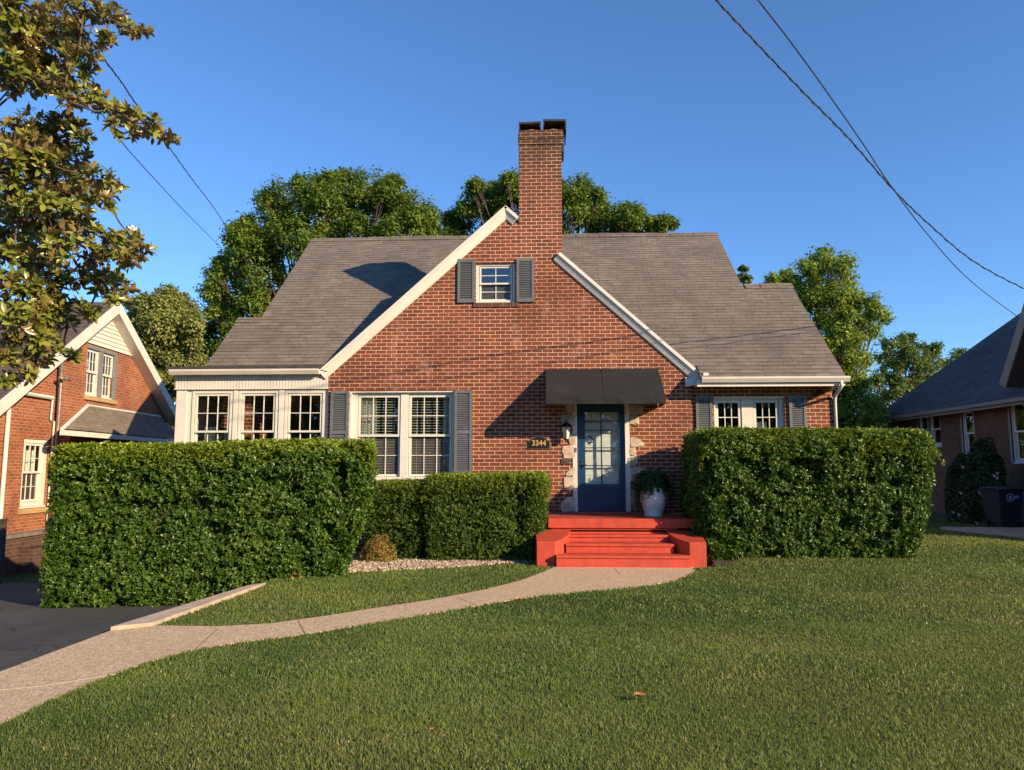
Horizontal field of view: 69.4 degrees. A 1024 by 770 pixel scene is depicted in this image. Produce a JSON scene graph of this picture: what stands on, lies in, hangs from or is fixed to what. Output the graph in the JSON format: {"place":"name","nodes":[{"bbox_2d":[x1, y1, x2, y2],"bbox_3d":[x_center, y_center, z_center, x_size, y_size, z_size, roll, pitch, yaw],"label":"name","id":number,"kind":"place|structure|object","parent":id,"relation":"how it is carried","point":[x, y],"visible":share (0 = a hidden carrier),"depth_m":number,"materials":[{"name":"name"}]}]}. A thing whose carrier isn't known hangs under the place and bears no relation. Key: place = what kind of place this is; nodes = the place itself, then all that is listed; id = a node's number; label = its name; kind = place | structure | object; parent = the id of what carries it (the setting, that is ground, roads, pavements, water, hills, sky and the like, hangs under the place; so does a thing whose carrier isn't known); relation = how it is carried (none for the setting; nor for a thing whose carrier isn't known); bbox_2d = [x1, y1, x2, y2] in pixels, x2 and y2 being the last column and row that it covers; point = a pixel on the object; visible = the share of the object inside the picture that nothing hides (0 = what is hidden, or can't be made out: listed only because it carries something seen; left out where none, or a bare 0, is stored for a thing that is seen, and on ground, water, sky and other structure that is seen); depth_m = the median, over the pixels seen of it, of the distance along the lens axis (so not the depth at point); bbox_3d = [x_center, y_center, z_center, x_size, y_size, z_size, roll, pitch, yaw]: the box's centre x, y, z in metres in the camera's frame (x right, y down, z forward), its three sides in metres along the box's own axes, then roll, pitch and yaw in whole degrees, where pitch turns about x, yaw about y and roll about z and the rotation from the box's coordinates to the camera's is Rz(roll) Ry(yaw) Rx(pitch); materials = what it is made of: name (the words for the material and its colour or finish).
{"place":"outdoors","nodes":[
{"label":"outdoors","id":0,"kind":"place"},
{"bbox_2d":[0,581,268,670],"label":"driveway","id":1,"kind":"structure","parent":0,"point":[30,629],"depth_m":8.67,"materials":[{"name":"grey asphalt"}]},
{"bbox_2d":[66,0,229,231],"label":"power line","id":2,"kind":"object","parent":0,"point":[83,29],"visible":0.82,"depth_m":12.32,"materials":[{"name":"rubber"}]},
{"bbox_2d":[95,105,222,249],"bbox_3d":[-8.775,-4.813,19.792,0.016,2.706,17.633,2,-7,-15],"label":"power line","id":3,"kind":"object","parent":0,"point":[161,186],"visible":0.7,"depth_m":16.68,"materials":[{"name":"rubber"}]},
{"bbox_2d":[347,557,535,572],"bbox_3d":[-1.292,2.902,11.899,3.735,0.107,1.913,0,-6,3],"label":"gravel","id":4,"kind":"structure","parent":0,"point":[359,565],"depth_m":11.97,"materials":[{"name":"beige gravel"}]},
{"bbox_2d":[359,534,396,561],"bbox_3d":[-2.245,2.753,12.485,0.630,0.496,0.551,0,-6,3],"label":"barberry shrub","id":5,"kind":"object","parent":4,"relation":"on","point":[387,553],"visible":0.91,"depth_m":12.37,"materials":[{"name":"orange plant"}]},
{"bbox_2d":[0,512,1023,769],"bbox_3d":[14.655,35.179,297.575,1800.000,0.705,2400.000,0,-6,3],"label":"lawn ground","id":6,"kind":"structure","parent":0,"point":[610,592],"depth_m":5.30,"materials":[{"name":"green plant"}]},
{"bbox_2d":[0,519,7,583],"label":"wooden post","id":7,"kind":"object","parent":6,"relation":"on","point":[3,526],"visible":0.94,"depth_m":13.50,"materials":[{"name":"brown wood"}]},
{"bbox_2d":[3,528,48,576],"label":"wall","id":8,"kind":"structure","parent":6,"relation":"on","point":[24,553],"depth_m":15.04,"materials":[{"name":"brick"}]},
{"bbox_2d":[0,302,175,533],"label":"brick house","id":9,"kind":"structure","parent":6,"relation":"on","point":[112,388],"depth_m":18.97,"materials":[{"name":"red brick"}]},
{"bbox_2d":[19,439,47,508],"bbox_3d":[-11.336,2.073,17.354,0.295,1.592,0.966,0,-6,-1],"label":"window","id":10,"kind":"structure","parent":9,"relation":"in","point":[29,452],"depth_m":17.55,"materials":[{"name":"beige paint"}]},
{"bbox_2d":[85,348,112,399],"bbox_3d":[-11.453,-0.294,20.272,0.301,1.282,1.436,0,-6,-1],"label":"window","id":11,"kind":"structure","parent":9,"relation":"in","point":[94,384],"depth_m":20.16,"materials":[{"name":"beige paint"}]},
{"bbox_2d":[0,0,182,390],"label":"magnolia tree","id":12,"kind":"object","parent":6,"relation":"on","point":[47,154],"visible":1,"depth_m":10.01,"materials":[{"name":"green plant"}]},
{"bbox_2d":[123,283,209,439],"bbox_3d":[-13.319,0.221,27.808,4.089,8.929,5.044,1,-7,-11],"label":"flowering tree","id":13,"kind":"object","parent":6,"relation":"on","point":[167,321],"visible":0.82,"depth_m":26.65,"materials":[{"name":"green plant"}]},
{"bbox_2d":[111,582,265,629],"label":"kerb","id":14,"kind":"structure","parent":6,"relation":"on","point":[154,619],"depth_m":8.04,"materials":[{"name":"concrete"}]},
{"bbox_2d":[37,437,379,608],"bbox_3d":[-4.386,2.031,11.106,4.706,2.515,1.683,1,-7,-12],"label":"hedge","id":15,"kind":"object","parent":6,"relation":"on","point":[138,524],"visible":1,"depth_m":10.55,"materials":[{"name":"green plant"}]},
{"bbox_2d":[192,164,447,358],"bbox_3d":[-9.045,-2.514,31.558,12.264,15.205,4.887,0,-6,3],"label":"maple tree","id":16,"kind":"object","parent":6,"relation":"on","point":[390,205],"visible":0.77,"depth_m":31.10,"materials":[{"name":"green plant"}]},
{"bbox_2d":[0,566,693,725],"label":"walkway","id":17,"kind":"structure","parent":6,"relation":"on","point":[112,651],"depth_m":7.05,"materials":[{"name":"beige concrete"}]},
{"bbox_2d":[0,673,115,689],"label":"walkway repair line","id":18,"kind":"object","parent":17,"relation":"on","point":[57,682],"visible":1,"depth_m":5.42,"materials":[{"name":"concrete"}]},
{"bbox_2d":[353,550,527,572],"bbox_3d":[-1.277,3.016,12.528,4.000,0.058,3.183,0,-6,3],"label":"planting bed","id":19,"kind":"object","parent":6,"relation":"on","point":[356,554],"visible":0.12,"depth_m":13.38,"materials":[{"name":"soil"}]},
{"bbox_2d":[363,476,428,559],"bbox_3d":[-2.009,2.417,13.066,1.242,1.589,1.142,0,-6,3],"label":"hedge","id":20,"kind":"object","parent":19,"relation":"on","point":[396,516],"visible":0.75,"depth_m":12.69,"materials":[{"name":"green plant"}]},
{"bbox_2d":[420,467,552,561],"bbox_3d":[-0.461,2.317,12.942,2.356,1.760,1.268,0,-6,3],"label":"hedge","id":21,"kind":"object","parent":19,"relation":"on","point":[501,515],"visible":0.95,"depth_m":12.51,"materials":[{"name":"green plant"}]},
{"bbox_2d":[166,119,850,549],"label":"brick house","id":22,"kind":"structure","parent":6,"relation":"on","point":[498,339],"depth_m":14.61,"materials":[{"name":"red brick"}]},
{"bbox_2d":[190,391,232,443],"bbox_3d":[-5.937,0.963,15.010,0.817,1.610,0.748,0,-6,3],"label":"window","id":23,"kind":"structure","parent":22,"relation":"in","point":[209,432],"depth_m":14.71,"materials":[{"name":"beige paint"}]},
{"bbox_2d":[237,391,278,439],"bbox_3d":[-5.021,0.921,14.644,0.791,1.607,0.102,0,-6,3],"label":"window","id":24,"kind":"structure","parent":22,"relation":"in","point":[242,394],"depth_m":14.66,"materials":[{"name":"beige paint"}]},
{"bbox_2d":[284,391,325,439],"bbox_3d":[-4.085,0.916,14.599,0.800,1.607,0.102,0,-6,3],"label":"window","id":25,"kind":"structure","parent":22,"relation":"in","point":[287,432],"depth_m":14.61,"materials":[{"name":"beige paint"}]},
{"bbox_2d":[352,392,452,479],"bbox_3d":[-2.151,1.023,14.589,2.108,1.902,0.280,0,-6,3],"label":"window","id":26,"kind":"structure","parent":22,"relation":"in","point":[364,415],"depth_m":14.56,"materials":[{"name":"beige paint"}]},
{"bbox_2d":[476,263,514,302],"bbox_3d":[-0.322,-1.997,14.736,0.821,0.849,0.137,0,-6,3],"label":"window","id":27,"kind":"structure","parent":22,"relation":"in","point":[495,266],"depth_m":14.74,"materials":[{"name":"beige paint"}]},
{"bbox_2d":[528,436,549,448],"bbox_3d":[0.518,1.108,14.241,0.430,0.250,0.028,0,-6,3],"label":"house number plaque","id":28,"kind":"object","parent":22,"relation":"attached to","point":[538,442],"visible":1,"depth_m":14.23,"materials":[{"name":"black metal"}]},
{"bbox_2d":[560,420,571,440],"bbox_3d":[1.033,0.860,14.125,0.212,0.406,0.227,2,-7,-20],"label":"wall lantern","id":29,"kind":"object","parent":22,"relation":"attached to","point":[566,428],"depth_m":14.08,"materials":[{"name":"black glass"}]},
{"bbox_2d":[577,404,625,510],"bbox_3d":[1.714,1.366,14.272,0.911,2.111,0.195,0,-6,3],"label":"door","id":30,"kind":"structure","parent":22,"relation":"in","point":[600,430],"depth_m":14.29,"materials":[{"name":"blue paint"}]},
{"bbox_2d":[715,398,783,428],"bbox_3d":[4.580,0.968,14.380,1.386,1.471,0.290,0,-6,3],"label":"window","id":31,"kind":"structure","parent":22,"relation":"in","point":[747,417],"depth_m":14.33,"materials":[{"name":"beige paint"}]},
{"bbox_2d":[438,167,682,235],"bbox_3d":[1.936,-2.490,33.694,11.238,15.649,5.090,0,-6,3],"label":"maple tree","id":32,"kind":"object","parent":6,"relation":"on","point":[586,205],"visible":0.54,"depth_m":33.11,"materials":[{"name":"green plant"}]},
{"bbox_2d":[535,512,706,567],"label":"front steps","id":33,"kind":"structure","parent":6,"relation":"on","point":[602,539],"depth_m":12.12,"materials":[{"name":"red paint"}]},
{"bbox_2d":[640,483,666,516],"bbox_3d":[2.519,2.048,13.197,0.490,0.589,0.490,0,-6,3],"label":"planter urn","id":34,"kind":"object","parent":33,"relation":"on","point":[654,505],"visible":0.72,"depth_m":13.01,"materials":[{"name":"white ceramic"}]},
{"bbox_2d":[630,468,675,514],"bbox_3d":[2.520,1.907,13.270,0.809,0.832,0.688,0,-6,3],"label":"fern","id":35,"kind":"object","parent":34,"relation":"in","point":[657,477],"visible":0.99,"depth_m":13.07,"materials":[{"name":"green plant"}]},
{"bbox_2d":[632,691,647,698],"bbox_3d":[0.876,2.130,5.059,0.120,0.050,0.068,0,-6,3],"label":"fallen leaf","id":36,"kind":"object","parent":6,"relation":"on","point":[636,693],"visible":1,"depth_m":5.07,"materials":[{"name":"orange plant"}]},
{"bbox_2d":[710,558,742,565],"bbox_3d":[5.108,3.010,12.886,3.680,0.150,2.450,0,-6,3],"label":"planting bed","id":37,"kind":"object","parent":6,"relation":"on","point":[720,562],"visible":0.04,"depth_m":11.79,"materials":[{"name":"soil"}]},
{"bbox_2d":[678,424,945,564],"bbox_3d":[4.997,1.888,12.775,4.084,2.376,2.085,0,-6,3],"label":"hedge","id":38,"kind":"object","parent":37,"relation":"on","point":[823,492],"visible":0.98,"depth_m":12.02,"materials":[{"name":"green plant"}]},
{"bbox_2d":[737,263,753,284],"bbox_3d":[11.005,-0.207,35.141,1.132,11.426,2.276,0,-6,3],"label":"locust tree","id":39,"kind":"object","parent":6,"relation":"on","point":[744,277],"visible":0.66,"depth_m":35.59,"materials":[{"name":"green plant"}]},
{"bbox_2d":[762,243,897,428],"bbox_3d":[13.008,-0.686,29.822,5.002,11.209,4.639,-3,-7,24],"label":"ash tree","id":40,"kind":"object","parent":6,"relation":"on","point":[844,336],"visible":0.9,"depth_m":29.03,"materials":[{"name":"green plant"}]},
{"bbox_2d":[869,329,945,428],"bbox_3d":[19.830,1.329,36.996,4.654,8.808,4.411,0,-6,3],"label":"locust tree","id":41,"kind":"object","parent":6,"relation":"on","point":[908,354],"visible":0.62,"depth_m":36.74,"materials":[{"name":"green plant"}]},
{"bbox_2d":[925,347,966,375],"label":"locust tree","id":42,"kind":"object","parent":6,"relation":"on","point":[956,353],"visible":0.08,"depth_m":43.96,"materials":[{"name":"green plant"}]},
{"bbox_2d":[882,304,1023,513],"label":"brick house","id":43,"kind":"structure","parent":6,"relation":"on","point":[969,397],"depth_m":24.72,"materials":[{"name":"brown brick"}]},
{"bbox_2d":[715,0,1023,288],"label":"power line","id":44,"kind":"object","parent":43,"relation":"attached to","point":[797,85],"visible":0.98,"depth_m":10.48,"materials":[{"name":"rubber"}]},
{"bbox_2d":[919,418,927,430],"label":"window","id":45,"kind":"structure","parent":43,"relation":"in","point":[921,419],"depth_m":27.39,"materials":[{"name":"white paint"}]},
{"bbox_2d":[930,416,941,446],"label":"window","id":46,"kind":"structure","parent":43,"relation":"in","point":[933,431],"depth_m":26.56,"materials":[{"name":"white paint"}]},
{"bbox_2d":[963,412,974,456],"bbox_3d":[15.016,1.599,24.226,0.137,1.555,0.700,0,-6,3],"label":"window","id":47,"kind":"structure","parent":43,"relation":"in","point":[966,434],"depth_m":24.47,"materials":[{"name":"white paint"}]},
{"bbox_2d":[1011,406,1023,463],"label":"window","id":48,"kind":"structure","parent":43,"relation":"in","point":[1018,460],"depth_m":21.88,"materials":[{"name":"white paint"}]},
{"bbox_2d":[943,436,1006,524],"bbox_3d":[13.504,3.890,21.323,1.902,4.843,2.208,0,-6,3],"label":"camellia shrub","id":49,"kind":"object","parent":6,"relation":"on","point":[979,467],"visible":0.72,"depth_m":21.20,"materials":[{"name":"green plant"}]},
{"bbox_2d":[940,527,1023,538],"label":"neighbour drive","id":50,"kind":"structure","parent":6,"relation":"on","point":[1018,532],"depth_m":18.11,"materials":[{"name":"beige concrete"}]},
{"bbox_2d":[978,486,1023,526],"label":"wheelie bin","id":51,"kind":"object","parent":6,"relation":"on","point":[1002,506],"visible":0.97,"depth_m":19.16,"materials":[{"name":"plastic"}]},
{"bbox_2d":[0,0,1023,426],"label":"sky","id":52,"kind":"structure","parent":0,"point":[670,105],"materials":[{"name":"blue"}]},
{"bbox_2d":[757,0,1020,318],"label":"power line","id":53,"kind":"object","parent":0,"point":[765,9],"visible":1,"depth_m":10.29,"materials":[{"name":"rubber"}]}
]}

